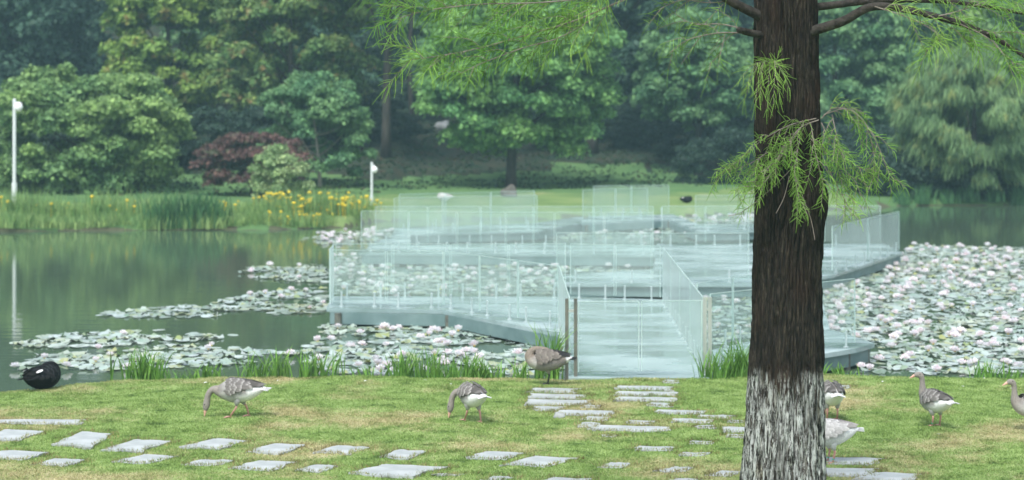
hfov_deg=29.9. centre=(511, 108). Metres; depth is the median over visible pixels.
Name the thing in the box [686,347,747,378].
iris clump
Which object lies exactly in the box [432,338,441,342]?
water lily
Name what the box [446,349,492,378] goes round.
iris clump
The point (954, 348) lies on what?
water lily
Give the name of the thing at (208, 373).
iris clump
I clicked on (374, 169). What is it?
street lamp
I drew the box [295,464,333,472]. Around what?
stone slab
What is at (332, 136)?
undergrowth bush
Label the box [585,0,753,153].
broadleaf tree
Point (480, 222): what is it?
glass railing
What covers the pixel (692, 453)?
stone slab
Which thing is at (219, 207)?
reed clump
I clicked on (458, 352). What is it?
water lily
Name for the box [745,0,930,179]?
broadleaf tree
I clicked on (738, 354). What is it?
iris clump
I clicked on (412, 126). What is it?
undergrowth bush
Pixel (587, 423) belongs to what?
stone slab
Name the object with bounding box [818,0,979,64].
broadleaf tree
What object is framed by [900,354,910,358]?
water lily
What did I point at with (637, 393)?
stone slab
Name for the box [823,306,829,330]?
boardwalk
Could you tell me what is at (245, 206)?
bank plant
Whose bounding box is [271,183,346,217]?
bank plant
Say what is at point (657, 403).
stone slab
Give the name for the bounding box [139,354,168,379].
iris clump
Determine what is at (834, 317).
water lily
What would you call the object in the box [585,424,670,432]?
stone slab
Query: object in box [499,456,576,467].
stone slab
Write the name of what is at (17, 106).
street lamp
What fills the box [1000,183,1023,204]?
reed clump
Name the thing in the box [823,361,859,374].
iris clump
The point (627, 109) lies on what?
undergrowth bush
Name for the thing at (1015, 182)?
undergrowth bush
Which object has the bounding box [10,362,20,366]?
water lily
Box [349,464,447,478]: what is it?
stone slab
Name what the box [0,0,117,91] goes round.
broadleaf tree
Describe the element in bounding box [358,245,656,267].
boardwalk
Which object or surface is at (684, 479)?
stone slab
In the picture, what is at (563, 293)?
glass railing
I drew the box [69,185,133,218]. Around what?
bank plant
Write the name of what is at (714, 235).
glass railing
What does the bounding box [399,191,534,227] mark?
glass railing
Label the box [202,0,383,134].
broadleaf tree
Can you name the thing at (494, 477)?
stone slab
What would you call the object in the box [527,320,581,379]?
iris clump
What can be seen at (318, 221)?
bank plant
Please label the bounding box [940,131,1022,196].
undergrowth bush
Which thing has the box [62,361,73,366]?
water lily
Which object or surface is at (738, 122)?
broadleaf tree
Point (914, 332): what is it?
water lily
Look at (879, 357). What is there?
water lily
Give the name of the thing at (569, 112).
broadleaf tree
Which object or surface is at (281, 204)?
bank plant
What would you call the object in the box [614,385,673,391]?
stone slab
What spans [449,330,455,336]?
water lily
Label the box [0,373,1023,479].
grass
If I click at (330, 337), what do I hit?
water lily
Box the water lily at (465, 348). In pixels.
[460,346,468,351]
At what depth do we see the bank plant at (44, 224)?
67.59 m
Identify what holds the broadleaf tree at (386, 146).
on the ground at (664, 198)
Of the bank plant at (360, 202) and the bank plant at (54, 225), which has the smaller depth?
the bank plant at (54, 225)
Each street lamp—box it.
[12,99,22,202]
[370,162,376,204]
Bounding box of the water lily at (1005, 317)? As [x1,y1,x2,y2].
[1001,315,1009,319]
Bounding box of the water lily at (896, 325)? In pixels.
[891,322,902,327]
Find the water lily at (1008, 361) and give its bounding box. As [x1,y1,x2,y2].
[1005,358,1011,364]
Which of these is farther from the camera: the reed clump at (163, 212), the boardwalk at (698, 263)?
the reed clump at (163, 212)
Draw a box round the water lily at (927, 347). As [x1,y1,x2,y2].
[924,345,931,350]
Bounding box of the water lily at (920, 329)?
[916,327,925,331]
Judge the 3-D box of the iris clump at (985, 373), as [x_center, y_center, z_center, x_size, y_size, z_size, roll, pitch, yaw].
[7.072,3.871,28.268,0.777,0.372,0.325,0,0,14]
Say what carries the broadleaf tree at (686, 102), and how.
on the ground at (664, 198)
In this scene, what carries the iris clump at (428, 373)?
on the ground at (664, 198)
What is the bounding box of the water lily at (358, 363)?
[353,361,363,365]
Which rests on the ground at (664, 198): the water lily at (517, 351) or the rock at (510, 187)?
the rock at (510, 187)
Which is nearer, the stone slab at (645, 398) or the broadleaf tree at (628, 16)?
the stone slab at (645, 398)
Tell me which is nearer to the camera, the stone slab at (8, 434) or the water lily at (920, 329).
the stone slab at (8, 434)
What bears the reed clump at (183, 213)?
on the ground at (664, 198)
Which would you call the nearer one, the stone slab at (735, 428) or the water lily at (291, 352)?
the stone slab at (735, 428)
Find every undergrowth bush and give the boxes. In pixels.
[0,124,60,150]
[34,115,122,166]
[107,112,195,164]
[173,105,252,166]
[227,102,325,141]
[293,67,353,72]
[311,90,381,143]
[352,30,405,73]
[358,78,382,116]
[370,90,408,112]
[370,114,433,140]
[373,110,381,116]
[376,80,422,101]
[530,136,586,148]
[591,79,666,124]
[599,119,607,135]
[651,136,712,159]
[821,123,871,182]
[828,124,901,183]
[830,130,898,191]
[848,131,942,195]
[872,138,974,196]
[907,132,1000,194]
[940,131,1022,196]
[978,162,1020,194]
[993,154,1023,192]
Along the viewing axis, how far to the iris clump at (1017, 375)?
28.21 m
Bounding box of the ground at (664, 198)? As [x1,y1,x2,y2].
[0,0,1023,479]
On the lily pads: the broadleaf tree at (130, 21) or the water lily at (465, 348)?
the water lily at (465, 348)
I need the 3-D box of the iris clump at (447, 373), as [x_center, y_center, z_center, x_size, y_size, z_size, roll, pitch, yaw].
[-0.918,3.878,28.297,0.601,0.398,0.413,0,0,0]
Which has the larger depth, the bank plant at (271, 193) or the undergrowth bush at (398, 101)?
the undergrowth bush at (398, 101)
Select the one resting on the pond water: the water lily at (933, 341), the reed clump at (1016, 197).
the water lily at (933, 341)
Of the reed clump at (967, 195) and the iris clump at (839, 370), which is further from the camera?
the reed clump at (967, 195)
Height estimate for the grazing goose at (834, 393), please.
0.499 m
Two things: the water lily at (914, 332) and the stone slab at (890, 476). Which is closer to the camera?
the stone slab at (890, 476)
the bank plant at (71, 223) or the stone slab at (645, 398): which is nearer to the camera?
the stone slab at (645, 398)
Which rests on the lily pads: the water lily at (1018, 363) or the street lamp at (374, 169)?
the water lily at (1018, 363)
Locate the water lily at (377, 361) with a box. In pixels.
[373,358,382,363]
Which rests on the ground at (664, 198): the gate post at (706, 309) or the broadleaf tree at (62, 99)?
the broadleaf tree at (62, 99)
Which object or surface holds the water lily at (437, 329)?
on the lily pads
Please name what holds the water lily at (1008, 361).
on the pond water
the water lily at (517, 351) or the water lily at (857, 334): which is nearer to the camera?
the water lily at (517, 351)
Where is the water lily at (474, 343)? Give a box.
[468,340,478,346]
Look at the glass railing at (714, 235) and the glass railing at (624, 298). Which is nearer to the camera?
the glass railing at (624, 298)
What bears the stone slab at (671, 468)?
on the ground at (664, 198)
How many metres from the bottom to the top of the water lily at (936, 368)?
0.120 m
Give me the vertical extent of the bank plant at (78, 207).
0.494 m
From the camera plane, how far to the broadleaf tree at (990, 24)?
110.93 m
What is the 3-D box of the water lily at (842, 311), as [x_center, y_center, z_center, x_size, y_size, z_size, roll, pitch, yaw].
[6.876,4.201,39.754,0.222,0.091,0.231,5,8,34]
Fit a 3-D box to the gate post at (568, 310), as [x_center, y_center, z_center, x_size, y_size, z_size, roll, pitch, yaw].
[0.873,3.425,28.327,0.180,1.250,0.050,0,0,0]
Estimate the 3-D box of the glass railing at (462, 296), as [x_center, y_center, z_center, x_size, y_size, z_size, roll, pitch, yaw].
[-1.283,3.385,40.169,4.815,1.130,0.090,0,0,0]
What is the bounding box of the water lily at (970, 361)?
[966,359,976,363]
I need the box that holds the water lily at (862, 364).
[856,362,865,367]
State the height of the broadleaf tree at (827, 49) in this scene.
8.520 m
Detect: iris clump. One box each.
[110,346,179,380]
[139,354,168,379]
[165,368,205,378]
[194,362,224,377]
[234,350,284,377]
[250,345,300,377]
[283,344,341,377]
[301,350,344,376]
[349,364,391,375]
[380,346,422,377]
[404,346,446,377]
[433,357,469,377]
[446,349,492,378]
[473,361,507,378]
[503,356,528,378]
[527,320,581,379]
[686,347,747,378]
[713,332,749,376]
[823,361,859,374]
[966,359,1016,378]
[994,367,1023,378]
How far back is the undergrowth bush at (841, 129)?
97.03 m
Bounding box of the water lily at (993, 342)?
[989,340,998,345]
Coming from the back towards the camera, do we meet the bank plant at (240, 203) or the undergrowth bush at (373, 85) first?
the undergrowth bush at (373, 85)
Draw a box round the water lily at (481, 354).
[473,352,484,357]
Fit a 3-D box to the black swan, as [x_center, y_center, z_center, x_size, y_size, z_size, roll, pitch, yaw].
[-6.647,3.772,27.032,0.417,0.387,0.804,0,0,26]
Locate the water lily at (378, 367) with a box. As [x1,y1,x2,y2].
[376,364,384,371]
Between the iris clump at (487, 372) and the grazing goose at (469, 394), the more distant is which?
the iris clump at (487, 372)
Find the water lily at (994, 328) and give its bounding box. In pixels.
[990,325,998,330]
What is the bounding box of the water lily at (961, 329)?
[957,326,966,332]
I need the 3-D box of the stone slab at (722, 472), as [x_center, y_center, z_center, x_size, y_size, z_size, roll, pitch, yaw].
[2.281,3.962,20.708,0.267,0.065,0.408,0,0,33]
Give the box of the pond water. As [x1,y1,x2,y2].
[0,205,1023,391]
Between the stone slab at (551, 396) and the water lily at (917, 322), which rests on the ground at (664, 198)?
the stone slab at (551, 396)
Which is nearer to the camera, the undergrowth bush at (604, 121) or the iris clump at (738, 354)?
the iris clump at (738, 354)
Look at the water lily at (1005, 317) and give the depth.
38.48 m
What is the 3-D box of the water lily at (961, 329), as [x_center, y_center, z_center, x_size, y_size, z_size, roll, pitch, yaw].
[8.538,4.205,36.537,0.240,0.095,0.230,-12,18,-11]
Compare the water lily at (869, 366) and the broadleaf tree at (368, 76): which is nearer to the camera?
the water lily at (869, 366)
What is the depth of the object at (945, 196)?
85.55 m
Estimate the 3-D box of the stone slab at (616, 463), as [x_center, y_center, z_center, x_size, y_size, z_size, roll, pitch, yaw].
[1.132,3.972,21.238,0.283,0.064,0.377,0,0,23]
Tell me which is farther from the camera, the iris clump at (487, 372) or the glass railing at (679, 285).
the glass railing at (679, 285)
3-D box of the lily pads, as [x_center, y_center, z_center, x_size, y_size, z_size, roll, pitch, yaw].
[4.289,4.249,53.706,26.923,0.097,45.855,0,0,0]
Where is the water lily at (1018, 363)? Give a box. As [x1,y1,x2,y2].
[1012,361,1023,366]
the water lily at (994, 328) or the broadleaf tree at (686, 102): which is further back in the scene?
the broadleaf tree at (686, 102)
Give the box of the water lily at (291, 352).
[286,349,296,353]
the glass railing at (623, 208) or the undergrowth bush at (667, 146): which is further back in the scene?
the undergrowth bush at (667, 146)
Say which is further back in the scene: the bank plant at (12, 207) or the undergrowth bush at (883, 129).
the undergrowth bush at (883, 129)
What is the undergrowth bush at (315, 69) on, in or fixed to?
on the ground at (664, 198)
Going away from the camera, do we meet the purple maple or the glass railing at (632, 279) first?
the glass railing at (632, 279)
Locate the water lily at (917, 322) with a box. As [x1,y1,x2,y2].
[912,319,921,324]
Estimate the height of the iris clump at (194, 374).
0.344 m
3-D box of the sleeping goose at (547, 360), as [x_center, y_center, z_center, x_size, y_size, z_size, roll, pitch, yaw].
[0.561,3.674,27.504,0.757,0.551,0.396,0,0,0]
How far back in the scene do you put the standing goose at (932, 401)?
23.78 m
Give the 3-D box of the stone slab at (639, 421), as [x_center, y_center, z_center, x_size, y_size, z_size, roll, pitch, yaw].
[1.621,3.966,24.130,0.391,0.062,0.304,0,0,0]
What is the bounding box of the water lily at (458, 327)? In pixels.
[455,325,461,330]
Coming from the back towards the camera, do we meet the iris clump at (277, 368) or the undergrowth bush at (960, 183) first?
the undergrowth bush at (960, 183)
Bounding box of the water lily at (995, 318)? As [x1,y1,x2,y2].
[989,316,1000,320]
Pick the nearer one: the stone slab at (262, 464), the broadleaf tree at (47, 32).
the stone slab at (262, 464)
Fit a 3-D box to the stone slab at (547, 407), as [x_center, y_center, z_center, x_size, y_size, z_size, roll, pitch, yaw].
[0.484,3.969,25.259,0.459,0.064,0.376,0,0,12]
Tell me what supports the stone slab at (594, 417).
on the ground at (664, 198)
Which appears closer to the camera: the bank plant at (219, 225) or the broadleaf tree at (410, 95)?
the bank plant at (219, 225)
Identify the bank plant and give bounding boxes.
[0,185,62,217]
[0,188,47,215]
[0,190,30,214]
[0,208,46,228]
[0,210,23,228]
[7,212,69,228]
[23,192,84,218]
[31,199,77,214]
[33,220,66,228]
[40,213,91,229]
[56,198,94,218]
[61,202,102,213]
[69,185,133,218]
[75,214,115,227]
[86,210,142,226]
[91,192,146,217]
[118,190,181,218]
[122,211,184,230]
[175,213,237,229]
[185,195,232,214]
[212,212,258,225]
[218,210,257,223]
[220,195,272,213]
[228,200,261,215]
[234,188,311,216]
[240,194,290,215]
[241,208,288,223]
[252,191,310,212]
[253,210,307,225]
[255,192,303,209]
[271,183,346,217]
[271,210,331,227]
[298,214,332,227]
[300,185,361,217]
[301,211,347,225]
[303,196,349,215]
[332,191,385,213]
[335,192,381,209]
[336,203,380,218]
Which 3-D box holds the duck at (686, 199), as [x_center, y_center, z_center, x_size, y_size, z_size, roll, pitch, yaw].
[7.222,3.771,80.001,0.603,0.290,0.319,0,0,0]
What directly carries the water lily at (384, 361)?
on the pond water
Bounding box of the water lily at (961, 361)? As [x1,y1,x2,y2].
[956,358,965,363]
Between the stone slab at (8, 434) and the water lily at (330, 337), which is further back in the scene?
the water lily at (330, 337)
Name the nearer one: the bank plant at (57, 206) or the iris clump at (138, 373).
the iris clump at (138, 373)
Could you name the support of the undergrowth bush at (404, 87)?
on the ground at (664, 198)
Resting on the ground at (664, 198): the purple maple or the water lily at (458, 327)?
the purple maple
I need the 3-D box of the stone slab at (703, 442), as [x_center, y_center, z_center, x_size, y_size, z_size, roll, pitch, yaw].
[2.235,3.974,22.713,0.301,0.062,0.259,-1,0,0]
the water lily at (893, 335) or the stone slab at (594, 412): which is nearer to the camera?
the stone slab at (594, 412)
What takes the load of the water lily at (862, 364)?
on the pond water
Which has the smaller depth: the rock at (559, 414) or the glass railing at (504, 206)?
the rock at (559, 414)
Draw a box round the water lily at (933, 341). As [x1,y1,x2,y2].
[929,339,936,344]
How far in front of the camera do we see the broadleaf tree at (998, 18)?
138.40 m
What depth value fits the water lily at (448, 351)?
33.20 m
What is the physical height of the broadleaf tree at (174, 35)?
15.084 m
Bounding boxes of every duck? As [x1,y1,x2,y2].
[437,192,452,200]
[679,196,692,202]
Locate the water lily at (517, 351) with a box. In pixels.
[510,348,523,353]
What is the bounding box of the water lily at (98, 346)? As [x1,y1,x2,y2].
[94,344,102,348]
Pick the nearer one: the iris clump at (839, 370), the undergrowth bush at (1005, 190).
the iris clump at (839, 370)
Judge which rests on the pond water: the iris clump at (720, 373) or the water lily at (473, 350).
the water lily at (473, 350)
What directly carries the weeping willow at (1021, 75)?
on the ground at (664, 198)
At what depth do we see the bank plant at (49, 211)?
69.57 m
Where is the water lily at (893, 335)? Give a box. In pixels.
[889,332,898,338]
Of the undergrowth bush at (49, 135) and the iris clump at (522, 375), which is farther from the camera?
the undergrowth bush at (49, 135)
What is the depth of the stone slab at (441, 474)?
20.67 m
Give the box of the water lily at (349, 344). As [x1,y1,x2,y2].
[343,341,356,346]
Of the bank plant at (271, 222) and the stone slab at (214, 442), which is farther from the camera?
the bank plant at (271, 222)
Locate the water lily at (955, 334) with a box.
[949,331,960,336]
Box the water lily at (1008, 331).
[1004,328,1012,334]
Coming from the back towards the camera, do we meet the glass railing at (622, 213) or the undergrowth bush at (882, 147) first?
the undergrowth bush at (882, 147)
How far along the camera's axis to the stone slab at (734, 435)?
23.04 m
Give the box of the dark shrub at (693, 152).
[669,126,754,183]
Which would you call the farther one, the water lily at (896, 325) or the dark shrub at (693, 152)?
the dark shrub at (693, 152)
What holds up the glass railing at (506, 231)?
on the boardwalk at (584, 255)
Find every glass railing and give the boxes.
[328,244,334,303]
[330,250,571,370]
[345,244,565,297]
[361,211,652,253]
[375,206,652,244]
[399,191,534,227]
[403,195,528,232]
[556,233,748,282]
[570,244,660,299]
[578,300,701,371]
[583,188,647,221]
[593,185,662,215]
[662,248,702,365]
[669,206,748,244]
[695,195,744,229]
[696,275,751,346]
[709,278,854,366]
[824,205,880,243]
[832,211,898,271]
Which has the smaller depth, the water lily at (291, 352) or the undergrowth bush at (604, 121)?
the water lily at (291, 352)
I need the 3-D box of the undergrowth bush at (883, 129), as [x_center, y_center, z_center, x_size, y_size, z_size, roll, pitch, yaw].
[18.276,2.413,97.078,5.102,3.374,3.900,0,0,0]
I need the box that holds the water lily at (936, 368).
[931,364,941,371]
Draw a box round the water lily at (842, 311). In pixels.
[838,309,848,313]
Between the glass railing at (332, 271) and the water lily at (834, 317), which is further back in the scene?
the glass railing at (332, 271)
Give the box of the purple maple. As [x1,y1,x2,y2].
[188,131,316,194]
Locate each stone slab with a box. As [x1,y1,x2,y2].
[0,419,84,424]
[0,429,42,441]
[0,450,47,460]
[36,458,84,466]
[51,431,109,449]
[100,439,169,452]
[111,454,176,463]
[179,438,246,450]
[181,459,232,465]
[228,460,294,471]
[246,443,304,454]
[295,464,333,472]
[313,445,369,455]
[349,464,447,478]
[379,449,425,459]
[431,473,466,476]
[466,451,522,460]
[480,476,513,479]
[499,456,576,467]
[524,399,591,405]
[528,393,584,399]
[529,388,580,393]
[532,406,564,410]
[546,477,591,479]
[559,410,613,416]
[578,422,599,427]
[580,416,610,420]
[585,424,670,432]
[599,462,629,468]
[613,391,678,396]
[613,396,676,402]
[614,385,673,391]
[626,420,655,424]
[634,446,673,451]
[646,402,672,407]
[654,409,705,414]
[654,466,692,472]
[663,379,678,383]
[671,418,713,423]
[673,478,701,479]
[679,452,709,456]
[689,440,713,444]
[695,425,716,428]
[698,415,734,418]
[704,470,738,476]
[722,426,744,432]
[727,434,743,438]
[826,457,882,465]
[826,468,878,477]
[852,472,916,479]
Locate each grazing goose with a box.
[203,377,270,417]
[447,381,491,421]
[824,380,845,418]
[825,418,863,464]
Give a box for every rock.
[435,120,448,129]
[500,184,516,196]
[554,412,564,417]
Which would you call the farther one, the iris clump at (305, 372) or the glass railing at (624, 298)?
the glass railing at (624, 298)
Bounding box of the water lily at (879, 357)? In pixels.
[873,354,884,360]
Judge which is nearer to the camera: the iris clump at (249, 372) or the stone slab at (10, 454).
the stone slab at (10, 454)
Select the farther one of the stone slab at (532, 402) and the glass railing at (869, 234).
the glass railing at (869, 234)
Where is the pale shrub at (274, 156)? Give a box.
[247,143,315,201]
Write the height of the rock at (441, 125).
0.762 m
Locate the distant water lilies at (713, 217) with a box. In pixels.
[266,213,1023,267]
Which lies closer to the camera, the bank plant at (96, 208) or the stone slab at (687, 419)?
the stone slab at (687, 419)
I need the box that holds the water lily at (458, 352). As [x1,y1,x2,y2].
[454,349,462,355]
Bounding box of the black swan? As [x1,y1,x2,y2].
[18,361,60,388]
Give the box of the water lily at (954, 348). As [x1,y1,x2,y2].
[950,346,959,351]
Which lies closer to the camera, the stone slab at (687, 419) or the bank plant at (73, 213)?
the stone slab at (687, 419)
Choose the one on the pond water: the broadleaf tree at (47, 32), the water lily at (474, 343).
the water lily at (474, 343)
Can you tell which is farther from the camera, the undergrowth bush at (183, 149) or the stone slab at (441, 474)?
the undergrowth bush at (183, 149)
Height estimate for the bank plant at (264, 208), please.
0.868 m
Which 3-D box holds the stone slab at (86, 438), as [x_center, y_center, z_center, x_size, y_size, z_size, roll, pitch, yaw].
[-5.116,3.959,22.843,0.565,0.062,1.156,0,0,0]
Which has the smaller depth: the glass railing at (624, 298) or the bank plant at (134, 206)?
the glass railing at (624, 298)
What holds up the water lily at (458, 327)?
on the lily pads
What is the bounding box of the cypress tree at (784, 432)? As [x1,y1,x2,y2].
[346,0,1023,479]
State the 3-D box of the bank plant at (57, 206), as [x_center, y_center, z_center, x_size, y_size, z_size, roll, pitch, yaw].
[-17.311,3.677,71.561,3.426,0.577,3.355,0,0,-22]
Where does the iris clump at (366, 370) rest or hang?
on the ground at (664, 198)
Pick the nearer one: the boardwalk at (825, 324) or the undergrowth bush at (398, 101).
the boardwalk at (825, 324)
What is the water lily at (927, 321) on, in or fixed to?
on the lily pads
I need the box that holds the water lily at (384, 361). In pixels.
[380,360,391,365]
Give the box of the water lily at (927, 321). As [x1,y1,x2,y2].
[923,319,933,323]
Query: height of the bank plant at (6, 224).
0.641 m
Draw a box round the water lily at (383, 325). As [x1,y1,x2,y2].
[379,322,389,327]
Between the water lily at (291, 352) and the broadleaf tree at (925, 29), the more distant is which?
the broadleaf tree at (925, 29)
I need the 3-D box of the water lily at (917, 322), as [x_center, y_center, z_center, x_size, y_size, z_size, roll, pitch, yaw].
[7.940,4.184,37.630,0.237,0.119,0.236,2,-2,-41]
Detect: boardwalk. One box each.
[326,296,707,380]
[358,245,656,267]
[368,234,411,246]
[392,217,584,243]
[555,244,901,296]
[580,214,753,241]
[707,330,874,377]
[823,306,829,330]
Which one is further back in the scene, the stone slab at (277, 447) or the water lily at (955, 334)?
the water lily at (955, 334)
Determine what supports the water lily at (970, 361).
on the lily pads
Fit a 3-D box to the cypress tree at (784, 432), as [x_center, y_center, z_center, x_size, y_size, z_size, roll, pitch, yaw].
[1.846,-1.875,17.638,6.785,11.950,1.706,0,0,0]
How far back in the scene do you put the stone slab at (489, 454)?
21.81 m
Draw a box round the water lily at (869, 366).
[866,364,873,369]
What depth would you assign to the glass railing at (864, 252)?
49.42 m
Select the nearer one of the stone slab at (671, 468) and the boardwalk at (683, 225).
the stone slab at (671, 468)
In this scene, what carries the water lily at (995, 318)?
on the pond water
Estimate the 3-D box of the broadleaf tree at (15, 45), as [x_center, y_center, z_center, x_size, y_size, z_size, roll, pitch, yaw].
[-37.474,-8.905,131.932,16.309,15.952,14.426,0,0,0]
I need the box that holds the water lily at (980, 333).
[974,330,984,335]
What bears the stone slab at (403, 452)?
on the ground at (664, 198)
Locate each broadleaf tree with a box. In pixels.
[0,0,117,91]
[0,12,21,49]
[0,61,196,194]
[96,0,238,117]
[158,0,400,49]
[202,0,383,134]
[203,33,300,89]
[256,67,378,187]
[271,22,382,84]
[340,3,422,80]
[367,0,405,158]
[383,0,500,78]
[400,0,628,186]
[407,0,415,121]
[469,37,571,92]
[506,0,682,51]
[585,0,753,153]
[628,4,753,175]
[643,0,753,41]
[650,38,754,139]
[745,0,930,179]
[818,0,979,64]
[819,45,847,127]
[820,25,936,125]
[889,0,1005,118]
[936,3,1019,79]
[950,0,1023,134]
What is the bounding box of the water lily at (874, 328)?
[871,326,881,330]
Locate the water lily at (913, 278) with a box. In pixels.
[909,276,918,280]
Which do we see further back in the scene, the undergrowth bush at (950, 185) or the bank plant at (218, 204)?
the undergrowth bush at (950, 185)
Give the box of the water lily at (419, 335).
[415,333,424,337]
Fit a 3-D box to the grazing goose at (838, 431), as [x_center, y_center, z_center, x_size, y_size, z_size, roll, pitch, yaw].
[3.531,3.698,21.410,0.862,0.499,0.354,0,0,-16]
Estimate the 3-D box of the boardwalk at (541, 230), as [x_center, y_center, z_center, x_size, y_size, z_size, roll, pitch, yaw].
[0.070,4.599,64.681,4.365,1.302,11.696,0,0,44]
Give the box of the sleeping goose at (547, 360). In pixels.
[525,346,576,384]
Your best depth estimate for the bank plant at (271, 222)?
68.60 m
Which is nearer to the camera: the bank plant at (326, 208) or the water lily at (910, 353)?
the water lily at (910, 353)
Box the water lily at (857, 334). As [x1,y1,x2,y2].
[851,332,861,336]
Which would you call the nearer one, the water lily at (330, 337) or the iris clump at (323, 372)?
the iris clump at (323, 372)
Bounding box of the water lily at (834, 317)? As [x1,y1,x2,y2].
[829,315,837,319]
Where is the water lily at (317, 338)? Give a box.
[313,335,320,341]
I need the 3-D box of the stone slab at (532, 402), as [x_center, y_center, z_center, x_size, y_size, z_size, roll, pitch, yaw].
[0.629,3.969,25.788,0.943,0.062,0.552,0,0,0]
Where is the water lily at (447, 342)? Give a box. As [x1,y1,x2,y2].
[442,339,452,345]
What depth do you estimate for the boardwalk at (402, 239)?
57.62 m
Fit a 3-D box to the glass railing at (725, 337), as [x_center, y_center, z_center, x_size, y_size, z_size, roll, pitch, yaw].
[3.688,3.385,32.059,0.086,1.130,2.435,0,0,35]
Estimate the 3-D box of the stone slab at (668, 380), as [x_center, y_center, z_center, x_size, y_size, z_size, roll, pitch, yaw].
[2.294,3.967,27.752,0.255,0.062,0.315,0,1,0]
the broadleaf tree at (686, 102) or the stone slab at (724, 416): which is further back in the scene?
the broadleaf tree at (686, 102)
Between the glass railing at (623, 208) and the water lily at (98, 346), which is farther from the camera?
the glass railing at (623, 208)
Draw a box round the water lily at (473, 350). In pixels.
[468,347,478,352]
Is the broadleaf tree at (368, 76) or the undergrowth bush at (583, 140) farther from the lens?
the broadleaf tree at (368, 76)
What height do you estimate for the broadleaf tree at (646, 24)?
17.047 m
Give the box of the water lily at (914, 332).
[909,329,918,335]
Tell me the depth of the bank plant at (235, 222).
68.38 m
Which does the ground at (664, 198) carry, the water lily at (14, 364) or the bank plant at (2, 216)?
the bank plant at (2, 216)
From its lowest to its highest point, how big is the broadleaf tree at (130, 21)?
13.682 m
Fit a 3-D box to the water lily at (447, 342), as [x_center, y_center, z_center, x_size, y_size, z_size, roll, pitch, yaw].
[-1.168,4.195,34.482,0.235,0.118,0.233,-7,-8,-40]
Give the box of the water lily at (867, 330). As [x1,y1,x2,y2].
[862,327,871,332]
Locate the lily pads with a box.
[10,215,1023,375]
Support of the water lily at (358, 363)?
on the pond water
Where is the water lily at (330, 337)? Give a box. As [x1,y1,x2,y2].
[327,335,335,339]
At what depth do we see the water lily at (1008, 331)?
36.12 m
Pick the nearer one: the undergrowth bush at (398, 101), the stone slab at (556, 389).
the stone slab at (556, 389)
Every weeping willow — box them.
[882,37,1023,196]
[1010,62,1023,97]
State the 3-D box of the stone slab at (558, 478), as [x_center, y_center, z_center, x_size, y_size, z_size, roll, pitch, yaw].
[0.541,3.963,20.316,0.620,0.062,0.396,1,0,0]
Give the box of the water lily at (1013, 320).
[1008,317,1018,322]
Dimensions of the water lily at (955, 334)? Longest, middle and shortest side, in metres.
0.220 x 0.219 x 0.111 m
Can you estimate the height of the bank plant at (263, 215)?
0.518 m
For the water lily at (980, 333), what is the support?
on the lily pads
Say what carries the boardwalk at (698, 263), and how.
on the ground at (664, 198)
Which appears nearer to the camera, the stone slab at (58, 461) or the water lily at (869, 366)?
the stone slab at (58, 461)
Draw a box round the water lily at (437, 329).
[433,326,442,331]
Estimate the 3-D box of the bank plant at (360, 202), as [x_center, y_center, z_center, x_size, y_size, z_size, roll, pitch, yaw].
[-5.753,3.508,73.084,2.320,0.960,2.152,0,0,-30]
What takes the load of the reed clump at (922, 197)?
on the ground at (664, 198)
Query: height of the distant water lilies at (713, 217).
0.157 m
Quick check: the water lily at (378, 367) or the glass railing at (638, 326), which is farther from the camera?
the water lily at (378, 367)
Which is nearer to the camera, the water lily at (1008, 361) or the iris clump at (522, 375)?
the iris clump at (522, 375)
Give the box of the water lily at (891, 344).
[885,342,896,347]
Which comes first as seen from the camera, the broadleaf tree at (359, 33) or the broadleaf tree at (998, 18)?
the broadleaf tree at (359, 33)
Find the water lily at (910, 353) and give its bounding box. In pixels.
[904,350,915,355]
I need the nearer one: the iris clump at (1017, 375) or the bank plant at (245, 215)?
the iris clump at (1017, 375)
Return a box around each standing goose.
[910,372,959,425]
[1002,379,1023,415]
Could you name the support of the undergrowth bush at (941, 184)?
on the ground at (664, 198)
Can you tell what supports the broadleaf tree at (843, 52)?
on the ground at (664, 198)
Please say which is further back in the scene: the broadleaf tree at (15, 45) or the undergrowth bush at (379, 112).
the broadleaf tree at (15, 45)
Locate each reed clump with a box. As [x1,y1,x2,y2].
[133,183,227,228]
[142,198,192,229]
[172,193,232,227]
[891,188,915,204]
[911,182,937,203]
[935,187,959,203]
[955,183,979,202]
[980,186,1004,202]
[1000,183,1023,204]
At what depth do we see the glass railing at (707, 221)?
62.64 m
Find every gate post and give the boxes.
[565,298,576,380]
[703,297,711,373]
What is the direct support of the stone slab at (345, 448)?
on the ground at (664, 198)
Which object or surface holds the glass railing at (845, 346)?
on the boardwalk at (855, 352)
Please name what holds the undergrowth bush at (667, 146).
on the ground at (664, 198)
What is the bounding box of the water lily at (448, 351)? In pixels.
[443,348,452,353]
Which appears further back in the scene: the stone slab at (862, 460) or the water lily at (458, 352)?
the water lily at (458, 352)
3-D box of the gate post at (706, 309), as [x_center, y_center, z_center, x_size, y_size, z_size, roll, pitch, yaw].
[2.903,3.425,28.554,0.130,1.250,0.050,0,0,0]
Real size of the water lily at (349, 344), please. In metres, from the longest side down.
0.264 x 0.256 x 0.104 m
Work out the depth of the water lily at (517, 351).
33.13 m
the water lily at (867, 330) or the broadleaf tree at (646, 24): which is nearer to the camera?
the water lily at (867, 330)

